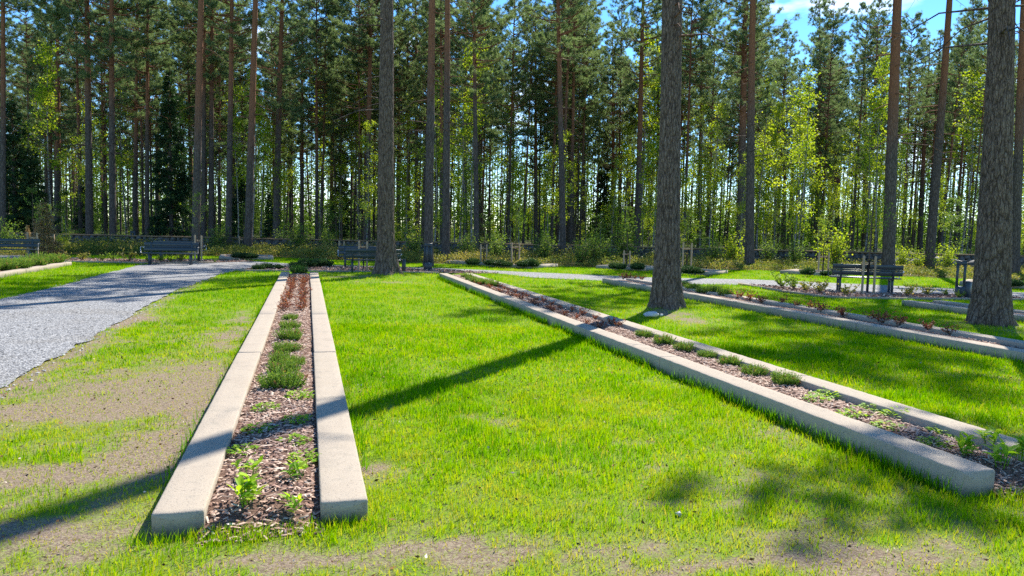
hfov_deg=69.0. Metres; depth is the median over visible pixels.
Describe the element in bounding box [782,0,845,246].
pine tree
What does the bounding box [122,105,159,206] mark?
pine tree
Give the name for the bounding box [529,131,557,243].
birch tree
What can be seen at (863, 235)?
pine tree
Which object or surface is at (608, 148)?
pine tree
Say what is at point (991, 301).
pine tree
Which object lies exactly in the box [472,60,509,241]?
pine tree
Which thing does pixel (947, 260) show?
leafy bush
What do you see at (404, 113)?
pine tree
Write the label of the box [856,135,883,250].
leafy sapling
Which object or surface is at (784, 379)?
heather
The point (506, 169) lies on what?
birch tree
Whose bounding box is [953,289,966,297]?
spirea shrub
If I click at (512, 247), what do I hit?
tree stakes
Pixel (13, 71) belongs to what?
pine tree
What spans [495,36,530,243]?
pine tree
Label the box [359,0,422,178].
pine tree
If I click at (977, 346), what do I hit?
kerb beam
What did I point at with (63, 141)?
pine tree
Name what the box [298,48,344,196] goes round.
pine tree
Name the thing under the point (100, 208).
leafy sapling
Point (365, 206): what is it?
young tree
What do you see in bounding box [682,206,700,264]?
young tree
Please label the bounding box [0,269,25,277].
kerb beam
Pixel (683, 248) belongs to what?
tree stakes
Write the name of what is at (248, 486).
leafy plant
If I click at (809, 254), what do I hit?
stone wall
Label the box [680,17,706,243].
pine tree
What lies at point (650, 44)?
birch tree
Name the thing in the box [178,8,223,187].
pine tree
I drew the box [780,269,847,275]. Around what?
planter frame
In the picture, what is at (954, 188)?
pine tree
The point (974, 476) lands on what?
kerb beam
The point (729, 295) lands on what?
kerb beam
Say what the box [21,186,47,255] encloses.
young tree
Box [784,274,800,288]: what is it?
spirea shrub
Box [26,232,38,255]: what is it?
tree stakes
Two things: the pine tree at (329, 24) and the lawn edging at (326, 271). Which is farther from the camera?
the pine tree at (329, 24)
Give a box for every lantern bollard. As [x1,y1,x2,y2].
[424,243,432,269]
[954,260,967,295]
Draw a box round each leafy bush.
[0,217,25,250]
[56,233,70,249]
[205,224,231,247]
[272,228,292,238]
[282,222,313,250]
[312,228,339,249]
[400,227,423,256]
[455,233,480,256]
[487,232,509,258]
[528,229,556,259]
[565,237,594,263]
[582,230,610,261]
[596,237,620,262]
[606,219,645,261]
[698,236,725,261]
[718,226,744,263]
[759,239,781,262]
[785,237,808,262]
[811,218,859,263]
[895,243,916,265]
[907,249,929,268]
[929,243,959,267]
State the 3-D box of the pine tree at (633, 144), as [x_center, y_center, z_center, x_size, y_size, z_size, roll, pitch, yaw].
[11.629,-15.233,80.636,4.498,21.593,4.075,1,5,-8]
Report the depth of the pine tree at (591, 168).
84.34 m
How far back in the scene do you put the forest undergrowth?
62.62 m
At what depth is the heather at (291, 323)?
10.69 m
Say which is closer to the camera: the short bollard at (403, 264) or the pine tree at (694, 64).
the short bollard at (403, 264)
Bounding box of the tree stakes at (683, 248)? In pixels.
[682,242,692,266]
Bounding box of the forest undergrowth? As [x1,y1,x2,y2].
[9,226,1022,255]
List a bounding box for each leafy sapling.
[15,38,76,227]
[52,190,84,233]
[54,144,76,227]
[64,99,108,205]
[82,191,103,229]
[93,214,102,233]
[95,207,108,233]
[127,212,132,233]
[132,206,141,229]
[167,97,192,231]
[206,196,222,236]
[214,82,248,236]
[232,141,245,222]
[233,63,282,233]
[233,202,244,236]
[254,189,264,229]
[254,209,266,232]
[255,164,272,233]
[269,121,293,237]
[281,120,299,236]
[313,203,332,238]
[318,202,344,237]
[328,154,350,238]
[350,120,378,237]
[370,155,377,238]
[394,95,422,240]
[394,181,421,240]
[394,185,400,232]
[394,201,402,239]
[401,207,419,240]
[412,73,457,241]
[419,169,439,222]
[433,203,457,236]
[434,85,470,241]
[439,53,480,241]
[450,39,503,242]
[450,114,485,238]
[450,215,453,241]
[458,146,473,233]
[462,193,489,242]
[481,216,497,241]
[488,184,500,232]
[490,101,524,242]
[508,164,529,245]
[511,222,521,242]
[512,172,529,225]
[518,120,549,243]
[535,151,556,240]
[543,129,578,244]
[554,114,581,225]
[574,149,589,240]
[577,222,587,244]
[579,162,597,240]
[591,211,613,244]
[599,157,623,244]
[604,180,621,233]
[607,121,635,234]
[622,100,659,240]
[630,60,660,246]
[641,150,655,246]
[641,180,649,244]
[641,205,654,245]
[646,142,685,226]
[650,179,657,239]
[680,110,703,245]
[680,175,693,247]
[680,223,688,246]
[690,164,707,247]
[692,103,732,246]
[692,225,709,247]
[705,168,722,222]
[724,145,738,239]
[727,151,755,245]
[730,136,745,217]
[731,116,766,232]
[735,73,780,248]
[754,132,780,249]
[754,143,771,248]
[756,99,791,246]
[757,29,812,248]
[759,213,772,244]
[761,139,792,249]
[766,212,789,248]
[777,65,823,249]
[782,225,802,251]
[784,106,829,249]
[786,174,799,247]
[795,138,817,210]
[805,117,837,245]
[807,155,831,238]
[809,229,815,249]
[812,214,828,250]
[818,143,849,243]
[838,146,861,249]
[845,82,885,251]
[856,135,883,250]
[869,151,885,246]
[872,216,882,244]
[875,127,914,239]
[877,141,909,224]
[895,228,910,247]
[911,196,923,248]
[917,174,930,220]
[926,135,960,245]
[935,197,975,255]
[936,173,950,235]
[938,150,962,245]
[942,219,968,251]
[952,134,981,253]
[964,151,981,235]
[965,177,979,243]
[1013,149,1023,244]
[1021,154,1023,236]
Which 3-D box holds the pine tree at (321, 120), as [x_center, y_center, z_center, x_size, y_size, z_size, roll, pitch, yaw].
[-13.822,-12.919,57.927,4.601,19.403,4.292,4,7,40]
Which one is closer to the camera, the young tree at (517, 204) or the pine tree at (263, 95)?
the young tree at (517, 204)
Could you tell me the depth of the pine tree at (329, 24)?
51.65 m
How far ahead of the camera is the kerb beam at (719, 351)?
8.90 m
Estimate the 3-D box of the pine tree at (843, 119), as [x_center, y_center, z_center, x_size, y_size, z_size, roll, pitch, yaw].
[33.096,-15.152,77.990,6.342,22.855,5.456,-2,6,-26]
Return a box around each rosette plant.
[225,442,258,454]
[240,421,278,433]
[251,402,280,410]
[276,433,312,445]
[281,412,313,423]
[284,387,313,399]
[287,448,320,462]
[802,391,832,402]
[811,386,840,397]
[836,405,872,417]
[851,403,880,412]
[870,419,906,430]
[877,405,910,417]
[915,436,955,448]
[924,426,953,436]
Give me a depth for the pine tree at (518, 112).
81.38 m
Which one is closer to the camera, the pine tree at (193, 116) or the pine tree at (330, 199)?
the pine tree at (193, 116)
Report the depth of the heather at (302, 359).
7.99 m
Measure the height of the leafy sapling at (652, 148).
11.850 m
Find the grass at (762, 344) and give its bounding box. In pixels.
[0,254,1023,575]
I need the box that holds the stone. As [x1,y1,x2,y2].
[643,311,658,316]
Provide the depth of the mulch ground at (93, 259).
29.56 m
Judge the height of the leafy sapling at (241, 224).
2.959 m
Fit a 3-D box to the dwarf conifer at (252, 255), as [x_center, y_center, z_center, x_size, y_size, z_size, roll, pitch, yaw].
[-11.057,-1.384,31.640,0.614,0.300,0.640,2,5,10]
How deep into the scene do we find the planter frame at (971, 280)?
25.41 m
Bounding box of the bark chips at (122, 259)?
[66,257,251,262]
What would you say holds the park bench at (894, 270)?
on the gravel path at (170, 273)
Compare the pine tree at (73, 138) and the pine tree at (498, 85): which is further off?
the pine tree at (73, 138)
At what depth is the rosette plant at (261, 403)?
6.11 m
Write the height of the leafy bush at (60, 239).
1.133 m
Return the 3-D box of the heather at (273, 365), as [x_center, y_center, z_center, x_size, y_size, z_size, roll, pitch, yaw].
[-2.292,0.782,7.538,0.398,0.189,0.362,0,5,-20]
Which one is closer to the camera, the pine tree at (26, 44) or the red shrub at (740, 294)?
the red shrub at (740, 294)
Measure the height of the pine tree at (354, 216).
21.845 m
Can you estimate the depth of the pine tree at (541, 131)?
73.86 m
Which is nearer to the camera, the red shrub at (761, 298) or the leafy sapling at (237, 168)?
the red shrub at (761, 298)
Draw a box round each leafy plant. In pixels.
[227,472,267,506]
[231,455,263,478]
[278,492,302,512]
[280,454,308,479]
[953,431,982,455]
[975,425,1003,445]
[982,436,1018,468]
[1010,435,1023,460]
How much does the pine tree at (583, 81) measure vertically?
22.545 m
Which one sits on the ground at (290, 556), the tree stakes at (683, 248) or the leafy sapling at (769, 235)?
the leafy sapling at (769, 235)
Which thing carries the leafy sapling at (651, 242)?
on the ground at (290, 556)
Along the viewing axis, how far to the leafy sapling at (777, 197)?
53.72 m
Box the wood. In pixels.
[8,85,1023,251]
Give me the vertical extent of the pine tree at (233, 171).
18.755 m
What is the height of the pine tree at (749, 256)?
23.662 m
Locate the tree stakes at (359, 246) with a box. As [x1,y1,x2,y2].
[358,241,367,269]
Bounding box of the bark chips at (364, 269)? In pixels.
[246,265,497,273]
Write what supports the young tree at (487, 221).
in the planter frame at (462, 262)
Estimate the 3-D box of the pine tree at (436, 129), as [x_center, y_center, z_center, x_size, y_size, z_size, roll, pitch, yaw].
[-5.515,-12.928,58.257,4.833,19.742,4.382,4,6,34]
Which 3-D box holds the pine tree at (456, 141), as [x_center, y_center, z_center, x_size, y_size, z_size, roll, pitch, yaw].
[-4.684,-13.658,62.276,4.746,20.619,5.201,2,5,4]
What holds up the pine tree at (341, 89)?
on the ground at (290, 556)
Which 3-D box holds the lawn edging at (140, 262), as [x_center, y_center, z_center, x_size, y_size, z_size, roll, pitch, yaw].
[-13.915,-0.943,27.647,5.260,0.080,0.888,0,5,-20]
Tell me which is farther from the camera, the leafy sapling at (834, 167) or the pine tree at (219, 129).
the leafy sapling at (834, 167)
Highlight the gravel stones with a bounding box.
[0,274,213,397]
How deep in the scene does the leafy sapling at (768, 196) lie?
52.46 m
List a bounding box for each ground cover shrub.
[0,257,23,270]
[8,257,35,268]
[17,254,37,259]
[26,255,51,265]
[27,252,57,263]
[45,252,68,262]
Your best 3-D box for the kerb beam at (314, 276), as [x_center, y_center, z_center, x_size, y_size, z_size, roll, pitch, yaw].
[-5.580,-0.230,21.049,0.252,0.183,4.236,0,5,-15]
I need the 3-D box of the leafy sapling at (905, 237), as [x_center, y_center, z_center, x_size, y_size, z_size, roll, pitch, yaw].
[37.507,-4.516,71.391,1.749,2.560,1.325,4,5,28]
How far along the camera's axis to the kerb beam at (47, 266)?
23.20 m
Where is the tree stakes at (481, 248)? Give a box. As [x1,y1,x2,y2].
[480,244,487,260]
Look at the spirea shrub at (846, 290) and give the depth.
19.68 m
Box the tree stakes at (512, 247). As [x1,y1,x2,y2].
[511,242,519,262]
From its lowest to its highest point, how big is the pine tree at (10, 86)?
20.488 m
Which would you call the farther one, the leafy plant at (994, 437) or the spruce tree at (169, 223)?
the spruce tree at (169, 223)
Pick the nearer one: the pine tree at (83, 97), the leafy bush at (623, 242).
the leafy bush at (623, 242)
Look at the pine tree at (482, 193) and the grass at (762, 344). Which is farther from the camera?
the pine tree at (482, 193)
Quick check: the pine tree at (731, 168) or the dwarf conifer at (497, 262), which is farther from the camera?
the pine tree at (731, 168)
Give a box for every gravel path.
[0,255,55,258]
[0,261,1023,387]
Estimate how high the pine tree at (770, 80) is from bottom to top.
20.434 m
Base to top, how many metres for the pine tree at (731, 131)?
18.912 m
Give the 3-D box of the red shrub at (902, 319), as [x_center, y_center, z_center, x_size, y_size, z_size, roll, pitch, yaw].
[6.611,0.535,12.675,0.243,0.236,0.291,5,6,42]
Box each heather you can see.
[256,365,307,389]
[264,356,304,373]
[267,349,296,362]
[271,325,304,340]
[272,339,305,353]
[278,319,301,328]
[282,312,298,319]
[282,355,306,364]
[288,264,309,273]
[460,273,470,277]
[480,277,492,284]
[485,280,501,286]
[635,328,654,337]
[650,333,677,345]
[672,340,695,351]
[682,280,690,285]
[683,282,702,288]
[694,286,707,292]
[696,349,716,358]
[705,284,721,292]
[715,353,743,365]
[716,287,734,295]
[738,363,769,375]
[770,368,802,385]
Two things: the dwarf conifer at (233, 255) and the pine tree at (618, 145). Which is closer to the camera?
the dwarf conifer at (233, 255)
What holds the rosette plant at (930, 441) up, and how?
on the mulch ground at (1010, 471)
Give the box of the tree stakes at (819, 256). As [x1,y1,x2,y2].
[817,252,829,271]
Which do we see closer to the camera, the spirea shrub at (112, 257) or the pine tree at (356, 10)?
the spirea shrub at (112, 257)
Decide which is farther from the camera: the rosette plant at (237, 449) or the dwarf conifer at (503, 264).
the dwarf conifer at (503, 264)
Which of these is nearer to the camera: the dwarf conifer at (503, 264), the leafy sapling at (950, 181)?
the dwarf conifer at (503, 264)
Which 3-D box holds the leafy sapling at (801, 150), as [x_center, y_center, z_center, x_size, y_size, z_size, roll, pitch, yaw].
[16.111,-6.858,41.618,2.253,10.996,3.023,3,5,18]
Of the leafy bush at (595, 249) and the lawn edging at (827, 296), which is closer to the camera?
the lawn edging at (827, 296)
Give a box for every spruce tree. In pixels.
[6,93,64,233]
[19,141,49,232]
[71,180,94,233]
[142,66,192,235]
[232,160,253,239]
[260,194,272,237]
[326,137,356,241]
[586,143,617,244]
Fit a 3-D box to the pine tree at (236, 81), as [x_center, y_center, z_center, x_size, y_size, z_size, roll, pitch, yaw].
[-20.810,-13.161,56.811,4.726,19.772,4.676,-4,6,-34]
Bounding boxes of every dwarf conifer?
[230,252,241,257]
[237,251,250,258]
[245,252,258,257]
[251,263,265,269]
[261,263,272,268]
[271,264,284,268]
[287,260,307,267]
[298,257,317,267]
[314,258,334,266]
[465,257,480,265]
[483,259,494,265]
[493,259,506,265]
[500,261,513,266]
[515,260,527,266]
[523,257,541,266]
[608,261,619,268]
[614,262,627,268]
[629,261,645,268]
[681,265,700,273]
[799,267,815,274]
[818,270,834,275]
[1012,278,1023,286]
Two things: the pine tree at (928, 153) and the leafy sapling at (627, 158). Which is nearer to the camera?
the leafy sapling at (627, 158)
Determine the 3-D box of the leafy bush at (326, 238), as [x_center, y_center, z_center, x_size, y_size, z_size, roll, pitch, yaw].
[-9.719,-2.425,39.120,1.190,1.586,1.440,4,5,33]
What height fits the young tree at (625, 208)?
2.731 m
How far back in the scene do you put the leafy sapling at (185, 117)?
53.90 m
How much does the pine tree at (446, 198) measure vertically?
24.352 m
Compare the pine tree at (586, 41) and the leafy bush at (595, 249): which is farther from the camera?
the pine tree at (586, 41)
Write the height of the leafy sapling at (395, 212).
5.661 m
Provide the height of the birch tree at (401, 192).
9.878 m
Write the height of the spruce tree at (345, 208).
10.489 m
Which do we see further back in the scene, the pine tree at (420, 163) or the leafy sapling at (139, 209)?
the pine tree at (420, 163)
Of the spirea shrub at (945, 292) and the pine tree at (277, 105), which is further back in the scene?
the pine tree at (277, 105)
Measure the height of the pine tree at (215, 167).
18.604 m
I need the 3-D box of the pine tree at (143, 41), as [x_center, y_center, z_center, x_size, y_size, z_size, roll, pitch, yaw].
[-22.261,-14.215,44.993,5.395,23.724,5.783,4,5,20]
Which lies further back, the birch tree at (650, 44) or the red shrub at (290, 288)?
the birch tree at (650, 44)
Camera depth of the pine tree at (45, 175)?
69.22 m
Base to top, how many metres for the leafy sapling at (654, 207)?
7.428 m
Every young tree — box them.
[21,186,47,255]
[185,192,208,260]
[234,202,244,245]
[332,200,348,245]
[354,203,370,268]
[476,210,494,260]
[508,203,525,258]
[621,205,638,265]
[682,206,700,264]
[819,205,837,270]
[858,173,896,291]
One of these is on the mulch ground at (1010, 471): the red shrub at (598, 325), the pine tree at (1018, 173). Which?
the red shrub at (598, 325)
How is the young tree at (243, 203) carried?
on the ground at (290, 556)
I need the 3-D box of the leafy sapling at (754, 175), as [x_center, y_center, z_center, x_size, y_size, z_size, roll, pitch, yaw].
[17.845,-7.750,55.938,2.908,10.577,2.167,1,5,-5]
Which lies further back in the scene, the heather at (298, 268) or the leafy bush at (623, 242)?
the leafy bush at (623, 242)
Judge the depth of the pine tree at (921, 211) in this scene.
74.04 m
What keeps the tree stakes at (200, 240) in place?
on the mulch ground at (93, 259)
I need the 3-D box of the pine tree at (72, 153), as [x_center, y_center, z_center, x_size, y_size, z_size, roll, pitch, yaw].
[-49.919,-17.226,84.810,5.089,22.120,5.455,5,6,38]
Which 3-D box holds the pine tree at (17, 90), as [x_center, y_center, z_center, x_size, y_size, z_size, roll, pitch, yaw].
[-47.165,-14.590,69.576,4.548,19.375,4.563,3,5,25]
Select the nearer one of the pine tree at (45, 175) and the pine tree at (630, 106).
the pine tree at (630, 106)
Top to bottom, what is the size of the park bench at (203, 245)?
0.834 m
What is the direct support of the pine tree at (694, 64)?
on the ground at (290, 556)
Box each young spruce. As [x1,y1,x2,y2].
[23,200,67,255]
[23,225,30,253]
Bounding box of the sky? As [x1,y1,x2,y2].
[0,0,1023,232]
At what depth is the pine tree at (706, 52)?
51.24 m
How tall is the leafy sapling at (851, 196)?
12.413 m
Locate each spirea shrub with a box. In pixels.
[77,251,90,260]
[97,254,108,260]
[105,252,117,259]
[115,245,143,260]
[155,254,165,261]
[163,254,175,260]
[174,251,187,261]
[771,271,790,287]
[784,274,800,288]
[797,277,815,289]
[810,278,828,292]
[836,282,859,294]
[898,283,918,296]
[920,284,936,294]
[940,288,948,295]
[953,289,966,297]
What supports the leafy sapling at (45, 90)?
on the ground at (290, 556)
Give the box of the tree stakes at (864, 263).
[861,256,876,292]
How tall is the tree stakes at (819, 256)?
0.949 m
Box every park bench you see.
[0,238,40,256]
[140,242,199,264]
[153,240,206,260]
[337,245,375,266]
[343,248,401,271]
[828,263,903,293]
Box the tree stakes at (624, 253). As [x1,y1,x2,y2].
[623,250,630,265]
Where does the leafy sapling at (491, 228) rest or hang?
on the ground at (290, 556)
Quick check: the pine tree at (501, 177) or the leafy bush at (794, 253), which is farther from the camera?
the pine tree at (501, 177)
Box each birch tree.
[92,74,154,234]
[206,67,226,193]
[254,108,282,236]
[297,63,354,238]
[337,74,375,219]
[394,137,419,236]
[467,24,500,123]
[493,95,526,242]
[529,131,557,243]
[615,26,659,203]
[687,94,720,247]
[754,117,784,245]
[763,85,832,245]
[824,118,865,244]
[851,52,904,251]
[949,61,985,253]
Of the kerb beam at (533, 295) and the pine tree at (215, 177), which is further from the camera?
the pine tree at (215, 177)
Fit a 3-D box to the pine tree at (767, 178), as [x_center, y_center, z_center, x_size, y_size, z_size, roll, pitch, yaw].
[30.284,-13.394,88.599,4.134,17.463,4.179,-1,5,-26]
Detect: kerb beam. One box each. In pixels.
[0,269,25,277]
[21,262,71,273]
[151,352,260,536]
[238,314,274,353]
[259,283,285,314]
[276,278,287,282]
[278,272,289,277]
[310,272,319,282]
[310,282,326,313]
[312,314,335,352]
[314,352,367,523]
[439,273,477,288]
[464,273,507,287]
[471,285,530,308]
[503,285,563,304]
[519,304,607,340]
[554,302,662,332]
[594,332,675,370]
[602,278,644,290]
[626,278,651,283]
[641,285,732,305]
[651,332,807,375]
[660,356,994,497]
[682,286,757,301]
[724,300,866,330]
[755,299,907,325]
[791,376,1023,459]
[856,323,1023,361]
[897,323,1023,347]
[901,300,1023,321]
[933,300,1023,313]
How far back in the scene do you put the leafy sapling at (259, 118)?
41.88 m
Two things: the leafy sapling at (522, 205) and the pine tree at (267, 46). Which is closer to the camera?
the leafy sapling at (522, 205)
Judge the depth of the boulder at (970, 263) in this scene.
37.13 m
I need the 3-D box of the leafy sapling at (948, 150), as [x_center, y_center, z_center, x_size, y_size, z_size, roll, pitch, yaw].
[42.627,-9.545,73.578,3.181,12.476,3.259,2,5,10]
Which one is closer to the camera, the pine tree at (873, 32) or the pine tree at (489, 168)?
the pine tree at (873, 32)
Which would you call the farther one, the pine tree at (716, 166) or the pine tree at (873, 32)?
the pine tree at (716, 166)
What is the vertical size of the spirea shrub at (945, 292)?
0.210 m
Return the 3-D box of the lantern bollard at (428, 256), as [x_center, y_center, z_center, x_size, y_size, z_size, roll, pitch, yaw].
[-3.086,-1.139,27.348,0.252,1.007,0.252,-1,5,-29]
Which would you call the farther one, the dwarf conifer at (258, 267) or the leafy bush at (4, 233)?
the leafy bush at (4, 233)
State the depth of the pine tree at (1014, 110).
64.64 m
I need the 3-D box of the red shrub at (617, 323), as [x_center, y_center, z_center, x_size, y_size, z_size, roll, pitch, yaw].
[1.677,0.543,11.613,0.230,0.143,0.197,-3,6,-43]
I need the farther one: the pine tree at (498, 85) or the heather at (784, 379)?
the pine tree at (498, 85)
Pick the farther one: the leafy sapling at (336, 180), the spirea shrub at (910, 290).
the leafy sapling at (336, 180)
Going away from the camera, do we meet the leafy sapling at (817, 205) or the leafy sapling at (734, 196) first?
the leafy sapling at (734, 196)
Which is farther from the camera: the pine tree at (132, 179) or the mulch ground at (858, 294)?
the pine tree at (132, 179)
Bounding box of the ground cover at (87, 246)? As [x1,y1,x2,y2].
[0,233,1023,280]
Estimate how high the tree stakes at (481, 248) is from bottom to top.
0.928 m
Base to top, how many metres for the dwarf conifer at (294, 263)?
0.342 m
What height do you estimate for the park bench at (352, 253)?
0.834 m
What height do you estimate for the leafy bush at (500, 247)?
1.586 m
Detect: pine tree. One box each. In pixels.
[0,0,42,101]
[0,0,51,238]
[0,0,62,215]
[0,1,20,74]
[0,28,26,213]
[6,21,42,136]
[6,24,53,183]
[6,65,25,124]
[6,69,15,133]
[8,57,39,155]
[13,0,99,231]
[14,11,76,186]
[17,2,76,218]
[22,39,68,201]
[39,82,75,194]
[40,0,148,233]
[47,0,108,233]
[54,87,73,230]
[60,50,84,232]
[61,0,156,234]
[62,0,134,233]
[62,35,100,199]
[64,63,100,230]
[67,56,96,225]
[68,82,99,223]
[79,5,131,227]
[91,0,177,234]
[92,50,121,213]
[94,0,144,234]
[97,99,127,182]
[101,0,195,235]
[114,1,161,233]
[116,20,158,234]
[121,53,143,230]
[122,1,186,231]
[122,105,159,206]
[124,0,175,233]
[132,10,180,221]
[153,1,225,234]
[154,0,235,236]
[155,11,194,230]
[161,3,195,230]
[161,4,222,182]
[162,0,226,254]
[166,0,252,236]
[170,0,284,251]
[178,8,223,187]
[182,24,224,235]
[183,81,224,233]
[184,0,246,236]
[185,11,233,192]
[190,34,239,236]
[206,11,257,221]
[207,109,226,222]
[215,0,270,196]
[216,0,283,248]
[218,24,249,236]
[221,27,262,207]
[221,106,254,172]
[239,0,334,237]
[239,118,265,202]
[247,0,299,198]
[256,3,311,238]
[256,30,297,194]
[257,25,295,188]
[258,23,296,230]
[261,0,333,240]
[281,19,310,237]
[282,90,307,196]
[283,0,356,238]
[284,0,361,238]
[294,41,338,193]
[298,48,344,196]
[305,2,355,239]
[308,49,348,230]
[314,4,375,239]
[314,75,346,230]
[321,0,364,239]
[323,0,395,239]
[324,133,348,190]
[325,0,413,239]
[330,0,444,274]
[335,32,377,239]
[337,0,399,180]
[339,23,372,239]
[342,20,378,239]
[349,35,378,233]
[357,16,406,229]
[358,39,377,239]
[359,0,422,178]
[363,0,421,240]
[363,91,395,237]
[371,58,376,238]
[371,89,396,164]
[372,1,434,234]
[378,0,450,239]
[394,50,413,201]
[395,0,452,243]
[395,0,474,266]
[407,0,488,241]
[410,62,426,231]
[411,0,461,241]
[411,8,456,196]
[414,0,477,261]
[435,0,502,241]
[435,0,526,255]
[435,4,472,235]
[450,36,467,198]
[452,0,503,194]
[457,0,511,242]
[467,14,509,187]
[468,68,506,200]
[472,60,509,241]
[477,44,515,244]
[479,110,504,241]
[482,0,544,242]
[491,101,514,237]
[493,50,527,239]
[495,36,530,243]
[507,0,598,257]
[507,2,552,243]
[511,0,565,243]
[517,30,558,242]
[527,0,587,244]
[529,0,610,244]
[530,34,557,237]
[540,2,586,243]
[542,0,611,244]
[543,1,603,246]
[543,145,576,214]
[545,63,562,242]
[547,5,599,244]
[553,2,606,244]
[562,0,612,243]
[567,21,616,242]
[574,29,589,242]
[579,65,614,230]
[585,58,618,244]
[589,0,644,243]
[594,21,636,245]
[601,50,636,200]
[601,81,636,222]
[606,55,638,239]
[607,0,661,245]
[614,59,646,237]
[618,14,660,186]
[628,0,686,229]
[628,42,660,246]
[634,110,655,243]
[647,0,733,244]
[647,0,749,309]
[648,45,684,170]
[658,10,707,186]
[659,41,705,202]
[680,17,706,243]
[680,69,698,202]
[681,0,725,246]
[683,0,742,244]
[690,77,721,207]
[696,54,729,246]
[703,87,733,243]
[705,0,801,248]
[709,78,746,248]
[711,41,746,247]
[713,0,786,265]
[715,38,764,238]
[717,2,777,200]
[721,0,790,201]
[727,6,787,172]
[737,34,785,246]
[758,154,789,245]
[759,114,779,236]
[764,45,806,248]
[766,59,802,249]
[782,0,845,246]
[782,56,816,246]
[786,95,802,247]
[790,38,846,249]
[795,0,860,245]
[800,32,852,204]
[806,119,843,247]
[811,65,843,215]
[825,61,856,248]
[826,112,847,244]
[828,58,856,247]
[834,0,958,271]
[834,88,849,233]
[838,0,888,250]
[839,86,862,249]
[844,97,867,249]
[845,38,886,251]
[846,0,904,250]
[850,17,915,251]
[861,44,906,251]
[870,0,1023,326]
[871,10,940,250]
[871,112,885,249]
[881,47,922,205]
[897,79,930,250]
[898,69,931,252]
[899,36,948,252]
[904,80,933,251]
[905,0,979,270]
[913,28,964,212]
[918,53,965,248]
[919,63,952,185]
[924,60,963,242]
[926,64,961,219]
[930,34,983,253]
[939,0,987,251]
[943,17,986,249]
[945,79,979,249]
[946,4,986,248]
[951,86,978,246]
[952,5,1016,253]
[952,41,986,251]
[973,49,1017,156]
[1012,0,1023,272]
[1014,39,1018,125]
[1014,41,1023,207]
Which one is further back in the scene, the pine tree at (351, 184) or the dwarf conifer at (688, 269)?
the pine tree at (351, 184)
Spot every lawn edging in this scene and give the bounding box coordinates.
[63,261,213,263]
[234,269,438,273]
[738,283,1023,300]
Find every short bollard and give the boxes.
[402,259,405,270]
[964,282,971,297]
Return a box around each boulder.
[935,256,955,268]
[967,260,973,266]
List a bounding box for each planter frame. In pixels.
[219,254,273,259]
[445,260,484,265]
[485,263,557,268]
[596,264,652,270]
[681,269,727,275]
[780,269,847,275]
[959,279,1023,288]
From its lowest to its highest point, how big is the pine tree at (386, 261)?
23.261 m
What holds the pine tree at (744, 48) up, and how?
on the ground at (290, 556)
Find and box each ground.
[0,222,1023,575]
[68,258,246,261]
[195,273,324,543]
[249,266,501,273]
[454,275,1023,500]
[622,280,1023,348]
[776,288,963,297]
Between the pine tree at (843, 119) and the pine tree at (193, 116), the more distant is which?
the pine tree at (843, 119)
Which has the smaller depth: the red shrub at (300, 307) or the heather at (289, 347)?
the heather at (289, 347)
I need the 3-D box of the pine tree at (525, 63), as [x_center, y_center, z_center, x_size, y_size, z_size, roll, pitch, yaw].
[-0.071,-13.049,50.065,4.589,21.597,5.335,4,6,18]
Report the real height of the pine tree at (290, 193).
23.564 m
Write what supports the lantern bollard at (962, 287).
on the mulch ground at (858, 294)
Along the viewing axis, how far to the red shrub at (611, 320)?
11.89 m
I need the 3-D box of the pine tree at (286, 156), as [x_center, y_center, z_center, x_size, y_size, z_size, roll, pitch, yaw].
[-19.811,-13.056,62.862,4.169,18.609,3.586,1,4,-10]
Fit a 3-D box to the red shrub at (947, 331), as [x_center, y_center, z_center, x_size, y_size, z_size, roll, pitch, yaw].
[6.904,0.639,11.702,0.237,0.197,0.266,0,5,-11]
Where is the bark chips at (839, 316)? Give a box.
[619,279,1020,347]
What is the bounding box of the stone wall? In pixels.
[6,232,1023,266]
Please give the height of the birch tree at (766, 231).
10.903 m
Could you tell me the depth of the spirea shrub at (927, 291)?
20.32 m
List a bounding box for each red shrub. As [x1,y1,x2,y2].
[277,299,292,310]
[279,294,291,301]
[283,282,295,289]
[290,293,307,302]
[293,301,306,310]
[295,298,307,305]
[297,287,311,294]
[547,304,555,310]
[579,307,590,315]
[595,319,608,327]
[607,316,618,324]
[613,318,625,325]
[730,289,745,298]
[743,291,757,300]
[755,295,768,302]
[774,295,789,301]
[801,300,817,307]
[814,301,830,311]
[831,303,854,316]
[863,310,880,318]
[870,308,898,323]
[892,314,907,325]
[917,318,935,329]
[941,322,960,334]
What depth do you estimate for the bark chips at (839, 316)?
13.57 m
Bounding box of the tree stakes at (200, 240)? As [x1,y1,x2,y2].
[194,235,201,261]
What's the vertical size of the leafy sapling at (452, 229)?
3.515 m
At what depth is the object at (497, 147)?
75.62 m
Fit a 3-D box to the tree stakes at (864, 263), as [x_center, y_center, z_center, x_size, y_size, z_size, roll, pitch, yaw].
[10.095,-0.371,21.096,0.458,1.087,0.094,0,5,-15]
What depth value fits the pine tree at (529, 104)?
52.32 m

